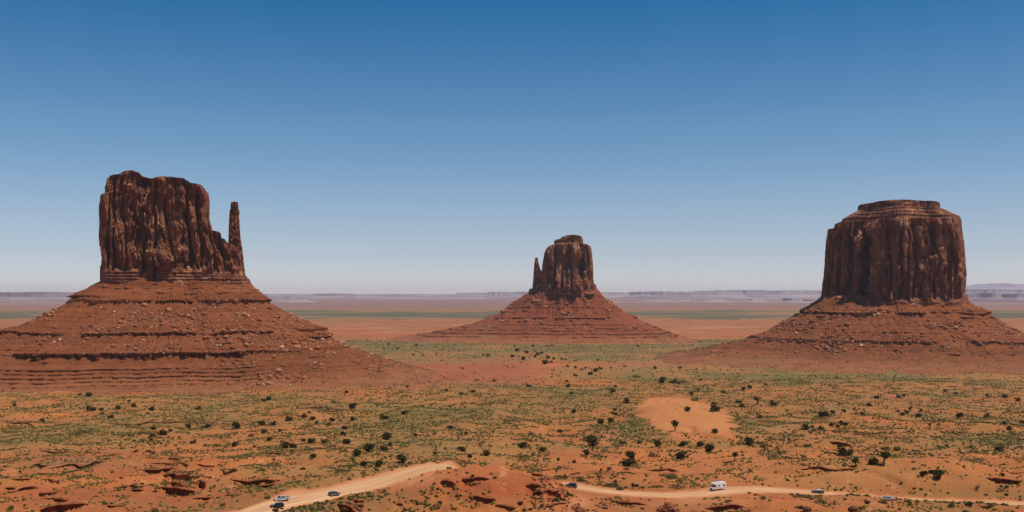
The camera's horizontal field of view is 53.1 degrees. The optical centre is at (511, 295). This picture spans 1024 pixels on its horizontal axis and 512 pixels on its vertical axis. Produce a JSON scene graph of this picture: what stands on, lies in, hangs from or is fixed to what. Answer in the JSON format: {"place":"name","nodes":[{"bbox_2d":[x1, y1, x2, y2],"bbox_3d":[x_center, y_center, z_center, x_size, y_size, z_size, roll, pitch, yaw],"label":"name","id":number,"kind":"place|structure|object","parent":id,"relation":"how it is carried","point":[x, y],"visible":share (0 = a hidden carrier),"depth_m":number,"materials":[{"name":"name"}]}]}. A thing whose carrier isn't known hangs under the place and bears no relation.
{"place":"outdoors","nodes":[
{"label":"outdoors","id":0,"kind":"place"},
{"bbox_2d":[0,297,1023,511],"bbox_3d":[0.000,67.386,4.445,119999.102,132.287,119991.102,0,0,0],"label":"ground","id":1,"kind":"structure","parent":0,"point":[350,319],"depth_m":712.73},
{"bbox_2d":[86,405,95,410],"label":"juniper bush","id":2,"kind":"object","parent":1,"relation":"on","point":[91,409],"visible":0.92,"depth_m":954.47,"materials":[{"name":"green plant"}]},
{"bbox_2d":[159,429,167,434],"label":"juniper bush","id":3,"kind":"object","parent":1,"relation":"on","point":[163,432],"visible":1,"depth_m":632.26,"materials":[{"name":"green plant"}]},
{"bbox_2d":[177,480,188,486],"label":"rock outcrop","id":4,"kind":"object","parent":1,"relation":"on","point":[181,483],"visible":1,"depth_m":382.04,"materials":[{"name":"stone"}]},
{"bbox_2d":[0,170,437,394],"bbox_3d":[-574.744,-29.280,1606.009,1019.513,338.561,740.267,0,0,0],"label":"sandstone butte","id":5,"kind":"object","parent":1,"relation":"on","point":[153,231],"visible":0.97,"depth_m":1557.18,"materials":[{"name":"brown stone"}]},
{"bbox_2d":[231,422,239,427],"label":"juniper bush","id":6,"kind":"object","parent":1,"relation":"on","point":[236,424],"visible":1,"depth_m":756.90,"materials":[{"name":"green plant"}]},
{"bbox_2d":[258,421,265,425],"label":"juniper bush","id":7,"kind":"object","parent":1,"relation":"on","point":[262,423],"visible":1,"depth_m":767.93,"materials":[{"name":"green plant"}]},
{"bbox_2d":[280,441,290,447],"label":"juniper bush","id":8,"kind":"object","parent":1,"relation":"on","point":[285,444],"visible":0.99,"depth_m":549.16,"materials":[{"name":"green plant"}]},
{"bbox_2d":[289,443,297,447],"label":"juniper bush","id":9,"kind":"object","parent":1,"relation":"on","point":[292,445],"visible":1,"depth_m":548.35,"materials":[{"name":"green plant"}]},
{"bbox_2d":[308,438,315,442],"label":"juniper bush","id":10,"kind":"object","parent":1,"relation":"on","point":[310,440],"visible":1,"depth_m":608.20,"materials":[{"name":"green plant"}]},
{"bbox_2d":[342,439,350,443],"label":"juniper bush","id":11,"kind":"object","parent":1,"relation":"on","point":[344,441],"visible":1,"depth_m":619.06,"materials":[{"name":"green plant"}]},
{"bbox_2d":[348,403,358,407],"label":"juniper bush","id":12,"kind":"object","parent":1,"relation":"on","point":[352,405],"visible":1,"depth_m":900.12,"materials":[{"name":"green plant"}]},
{"bbox_2d":[352,448,361,456],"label":"juniper bush","id":13,"kind":"object","parent":1,"relation":"on","point":[356,452],"visible":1,"depth_m":487.02,"materials":[{"name":"green plant"}]},
{"bbox_2d":[360,461,369,465],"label":"juniper bush","id":14,"kind":"object","parent":1,"relation":"on","point":[364,463],"visible":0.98,"depth_m":450.56,"materials":[{"name":"green plant"}]},
{"bbox_2d":[364,443,374,450],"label":"juniper bush","id":15,"kind":"object","parent":1,"relation":"on","point":[369,447],"visible":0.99,"depth_m":531.20,"materials":[{"name":"green plant"}]},
{"bbox_2d":[374,460,383,466],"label":"juniper bush","id":16,"kind":"object","parent":1,"relation":"on","point":[378,463],"visible":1,"depth_m":457.09,"materials":[{"name":"green plant"}]},
{"bbox_2d":[379,445,387,450],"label":"juniper bush","id":17,"kind":"object","parent":1,"relation":"on","point":[383,448],"visible":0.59,"depth_m":543.21,"materials":[{"name":"green plant"}]},
{"bbox_2d":[380,413,389,418],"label":"juniper bush","id":18,"kind":"object","parent":1,"relation":"on","point":[384,417],"visible":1,"depth_m":810.52,"materials":[{"name":"green plant"}]},
{"bbox_2d":[381,432,391,439],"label":"juniper bush","id":19,"kind":"object","parent":1,"relation":"on","point":[386,436],"visible":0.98,"depth_m":663.94,"materials":[{"name":"green plant"}]},
{"bbox_2d":[395,453,407,462],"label":"juniper bush","id":20,"kind":"object","parent":1,"relation":"on","point":[401,457],"visible":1,"depth_m":479.38,"materials":[{"name":"green plant"}]},
{"bbox_2d":[430,503,441,508],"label":"rock outcrop","id":21,"kind":"object","parent":1,"relation":"on","point":[436,505],"visible":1,"depth_m":313.32,"materials":[{"name":"stone"}]},
{"bbox_2d":[456,447,465,451],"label":"juniper bush","id":22,"kind":"object","parent":1,"relation":"on","point":[461,448],"visible":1,"depth_m":556.10,"materials":[{"name":"green plant"}]},
{"bbox_2d":[466,481,483,484],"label":"rock outcrop","id":23,"kind":"object","parent":1,"relation":"on","point":[475,482],"visible":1,"depth_m":325.63,"materials":[{"name":"stone"}]},
{"bbox_2d":[482,449,489,455],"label":"juniper bush","id":24,"kind":"object","parent":1,"relation":"on","point":[486,453],"visible":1,"depth_m":522.14,"materials":[{"name":"green plant"}]},
{"bbox_2d":[0,327,1023,511],"bbox_3d":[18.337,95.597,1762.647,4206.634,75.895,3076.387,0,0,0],"label":"ground cover","id":25,"kind":"object","parent":1,"relation":"on","point":[518,456],"visible":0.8,"depth_m":719.08,"materials":[{"name":"green plant"}]},
{"bbox_2d":[0,279,1023,511],"bbox_3d":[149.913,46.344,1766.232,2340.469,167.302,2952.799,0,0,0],"label":"rubble","id":26,"kind":"object","parent":1,"relation":"on","point":[874,314],"visible":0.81,"depth_m":1596.61,"materials":[{"name":"stone"}]},
{"bbox_2d":[1,384,1022,511],"bbox_3d":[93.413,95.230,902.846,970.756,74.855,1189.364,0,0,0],"label":"terrain ledges","id":27,"kind":"object","parent":1,"relation":"on","point":[70,504],"visible":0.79,"depth_m":393.20,"materials":[{"name":"brown stone"}]},
{"bbox_2d":[534,487,543,492],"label":"rock outcrop","id":28,"kind":"object","parent":27,"relation":"on","point":[538,489],"visible":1,"depth_m":324.80,"materials":[{"name":"stone"}]},
{"bbox_2d":[555,488,565,494],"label":"rock outcrop","id":29,"kind":"object","parent":27,"relation":"on","point":[560,491],"visible":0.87,"depth_m":328.69,"materials":[{"name":"stone"}]},
{"bbox_2d":[851,457,858,464],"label":"juniper tree","id":30,"kind":"object","parent":27,"relation":"on","point":[855,459],"visible":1,"depth_m":424.69,"materials":[{"name":"green plant"}]},
{"bbox_2d":[518,442,527,447],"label":"juniper bush","id":31,"kind":"object","parent":1,"relation":"on","point":[522,445],"visible":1,"depth_m":583.80,"materials":[{"name":"green plant"}]},
{"bbox_2d":[387,235,697,343],"bbox_3d":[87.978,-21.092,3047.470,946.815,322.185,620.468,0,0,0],"label":"sandstone butte","id":32,"kind":"object","parent":1,"relation":"on","point":[567,266],"visible":0.97,"depth_m":2969.08,"materials":[{"name":"brown stone"}]},
{"bbox_2d":[541,475,551,479],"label":"rock outcrop","id":33,"kind":"object","parent":1,"relation":"on","point":[545,477],"visible":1,"depth_m":336.98,"materials":[{"name":"stone"}]},
{"bbox_2d":[571,505,584,511],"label":"rock outcrop","id":34,"kind":"object","parent":1,"relation":"on","point":[576,507],"visible":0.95,"depth_m":318.41,"materials":[{"name":"stone"}]},
{"bbox_2d":[576,477,585,481],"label":"sagebrush","id":35,"kind":"object","parent":1,"relation":"on","point":[582,479],"visible":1,"depth_m":404.84,"materials":[{"name":"green plant"}]},
{"bbox_2d":[583,435,598,446],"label":"juniper bush","id":36,"kind":"object","parent":1,"relation":"on","point":[592,440],"visible":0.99,"depth_m":642.82,"materials":[{"name":"green plant"}]},
{"bbox_2d":[605,481,618,486],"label":"sagebrush","id":37,"kind":"object","parent":1,"relation":"on","point":[614,485],"visible":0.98,"depth_m":396.14,"materials":[{"name":"green plant"}]},
{"bbox_2d":[622,458,635,465],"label":"juniper bush","id":38,"kind":"object","parent":1,"relation":"on","point":[627,461],"visible":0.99,"depth_m":533.60,"materials":[{"name":"green plant"}]},
{"bbox_2d":[625,451,634,458],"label":"juniper bush","id":39,"kind":"object","parent":1,"relation":"on","point":[630,454],"visible":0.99,"depth_m":567.42,"materials":[{"name":"green plant"}]},
{"bbox_2d":[653,439,660,446],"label":"juniper bush","id":40,"kind":"object","parent":1,"relation":"on","point":[656,442],"visible":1,"depth_m":611.43,"materials":[{"name":"green plant"}]},
{"bbox_2d":[658,377,666,382],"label":"juniper bush","id":41,"kind":"object","parent":1,"relation":"on","point":[662,379],"visible":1,"depth_m":1498.41,"materials":[{"name":"green plant"}]},
{"bbox_2d":[656,502,680,511],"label":"rock outcrop","id":42,"kind":"object","parent":1,"relation":"on","point":[667,506],"visible":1,"depth_m":334.86,"materials":[{"name":"stone"}]},
{"bbox_2d":[666,473,677,478],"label":"sagebrush","id":43,"kind":"object","parent":1,"relation":"on","point":[671,475],"visible":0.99,"depth_m":416.67,"materials":[{"name":"green plant"}]},
{"bbox_2d":[671,420,678,430],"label":"juniper tree","id":44,"kind":"object","parent":1,"relation":"on","point":[674,422],"visible":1,"depth_m":682.70,"materials":[{"name":"green plant"}]},
{"bbox_2d":[676,451,688,458],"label":"juniper bush","id":45,"kind":"object","parent":1,"relation":"on","point":[679,454],"visible":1,"depth_m":556.97,"materials":[{"name":"green plant"}]},
{"bbox_2d":[696,441,704,446],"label":"juniper bush","id":46,"kind":"object","parent":1,"relation":"on","point":[699,443],"visible":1,"depth_m":619.33,"materials":[{"name":"green plant"}]},
{"bbox_2d":[705,444,714,451],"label":"juniper bush","id":47,"kind":"object","parent":1,"relation":"on","point":[708,448],"visible":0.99,"depth_m":581.79,"materials":[{"name":"green plant"}]},
{"bbox_2d":[709,402,720,411],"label":"juniper bush","id":48,"kind":"object","parent":1,"relation":"on","point":[714,408],"visible":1,"depth_m":978.65,"materials":[{"name":"green plant"}]},
{"bbox_2d":[732,507,752,511],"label":"rock outcrop","id":49,"kind":"object","parent":1,"relation":"on","point":[744,509],"visible":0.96,"depth_m":338.97,"materials":[{"name":"stone"}]},
{"bbox_2d":[743,437,753,444],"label":"juniper bush","id":50,"kind":"object","parent":1,"relation":"on","point":[750,440],"visible":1,"depth_m":617.41,"materials":[{"name":"green plant"}]},
{"bbox_2d":[758,441,769,450],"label":"dry shrub","id":51,"kind":"object","parent":1,"relation":"on","point":[762,445],"visible":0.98,"depth_m":568.46,"materials":[{"name":"brown plant"}]},
{"bbox_2d":[802,423,809,429],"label":"juniper bush","id":52,"kind":"object","parent":1,"relation":"on","point":[804,426],"visible":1,"depth_m":701.67,"materials":[{"name":"green plant"}]},
{"bbox_2d":[803,506,811,511],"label":"rock outcrop","id":53,"kind":"object","parent":1,"relation":"on","point":[807,509],"visible":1,"depth_m":318.93,"materials":[{"name":"stone"}]},
{"bbox_2d":[818,410,830,416],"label":"juniper bush","id":54,"kind":"object","parent":1,"relation":"on","point":[822,414],"visible":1,"depth_m":884.29,"materials":[{"name":"green plant"}]},
{"bbox_2d":[655,199,1023,374],"bbox_3d":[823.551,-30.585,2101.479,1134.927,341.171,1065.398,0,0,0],"label":"sandstone butte","id":55,"kind":"object","parent":1,"relation":"on","point":[890,254],"visible":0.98,"depth_m":2041.63,"materials":[{"name":"brown stone"}]},
{"bbox_2d":[839,420,847,425],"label":"juniper bush","id":56,"kind":"object","parent":1,"relation":"on","point":[844,423],"visible":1,"depth_m":745.57,"materials":[{"name":"green plant"}]},
{"bbox_2d":[837,444,853,455],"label":"juniper bush","id":57,"kind":"object","parent":1,"relation":"on","point":[843,450],"visible":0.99,"depth_m":539.47,"materials":[{"name":"green plant"}]},
{"bbox_2d":[848,505,858,511],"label":"rock outcrop","id":58,"kind":"object","parent":1,"relation":"on","point":[853,508],"visible":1,"depth_m":314.24,"materials":[{"name":"stone"}]},
{"bbox_2d":[867,457,878,464],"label":"juniper bush","id":59,"kind":"object","parent":1,"relation":"on","point":[872,461],"visible":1,"depth_m":424.52,"materials":[{"name":"green plant"}]},
{"bbox_2d":[875,452,890,464],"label":"juniper tree","id":60,"kind":"object","parent":1,"relation":"on","point":[885,455],"visible":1,"depth_m":422.84,"materials":[{"name":"green plant"}]},
{"bbox_2d":[881,496,895,500],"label":"sedan","id":61,"kind":"object","parent":1,"relation":"on","point":[888,498],"visible":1,"depth_m":354.23,"materials":[{"name":"silver metal"}]},
{"bbox_2d":[919,471,927,475],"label":"juniper bush","id":62,"kind":"object","parent":1,"relation":"on","point":[921,473],"visible":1,"depth_m":399.97,"materials":[{"name":"green plant"}]},
{"bbox_2d":[933,469,943,478],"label":"juniper bush","id":63,"kind":"object","parent":1,"relation":"on","point":[937,473],"visible":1,"depth_m":395.84,"materials":[{"name":"green plant"}]},
{"bbox_2d":[994,446,1003,451],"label":"juniper bush","id":64,"kind":"object","parent":1,"relation":"on","point":[998,448],"visible":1,"depth_m":526.92,"materials":[{"name":"green plant"}]},
{"bbox_2d":[0,290,1023,302],"bbox_3d":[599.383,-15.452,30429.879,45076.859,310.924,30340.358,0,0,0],"label":"hills","id":65,"kind":"structure","parent":0,"point":[789,296],"depth_m":28824.37,"materials":[{"name":"stone"}]},
{"bbox_2d":[0,0,1023,293],"label":"sky","id":66,"kind":"structure","parent":0,"point":[360,146],"materials":[{"name":"blue"}]},
{"bbox_2d":[237,464,1023,511],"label":"dirt road","id":67,"kind":"structure","parent":0,"point":[356,487],"depth_m":383.88,"materials":[{"name":"beige soil"}]},
{"bbox_2d":[270,502,283,507],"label":"suv","id":68,"kind":"object","parent":67,"relation":"on","point":[279,504],"visible":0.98,"depth_m":347.23,"materials":[{"name":"black paint"}]},
{"bbox_2d":[273,495,289,501],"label":"pickup truck","id":69,"kind":"object","parent":67,"relation":"on","point":[281,497],"visible":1,"depth_m":358.25,"materials":[{"name":"silver metal"}]},
{"bbox_2d":[328,491,340,496],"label":"suv","id":70,"kind":"object","parent":67,"relation":"on","point":[332,493],"visible":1,"depth_m":379.68,"materials":[{"name":"grey paint"}]},
{"bbox_2d":[565,482,576,487],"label":"suv","id":71,"kind":"object","parent":67,"relation":"on","point":[572,484],"visible":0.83,"depth_m":389.53,"materials":[{"name":"blue paint"}]},
{"bbox_2d":[710,481,725,490],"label":"camper van","id":72,"kind":"object","parent":67,"relation":"on","point":[718,485],"visible":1,"depth_m":382.22,"materials":[{"name":"white paint"}]},
{"bbox_2d":[811,489,824,493],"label":"sedan","id":73,"kind":"object","parent":67,"relation":"on","point":[818,491],"visible":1,"depth_m":387.31,"materials":[{"name":"silver paint"}]},
{"bbox_2d":[965,283,1023,289],"bbox_3d":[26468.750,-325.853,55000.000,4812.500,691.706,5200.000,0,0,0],"label":"mountain ridge","id":74,"kind":"structure","parent":0,"point":[1000,286],"depth_m":54193.70,"materials":[{"name":"stone"}]}
]}

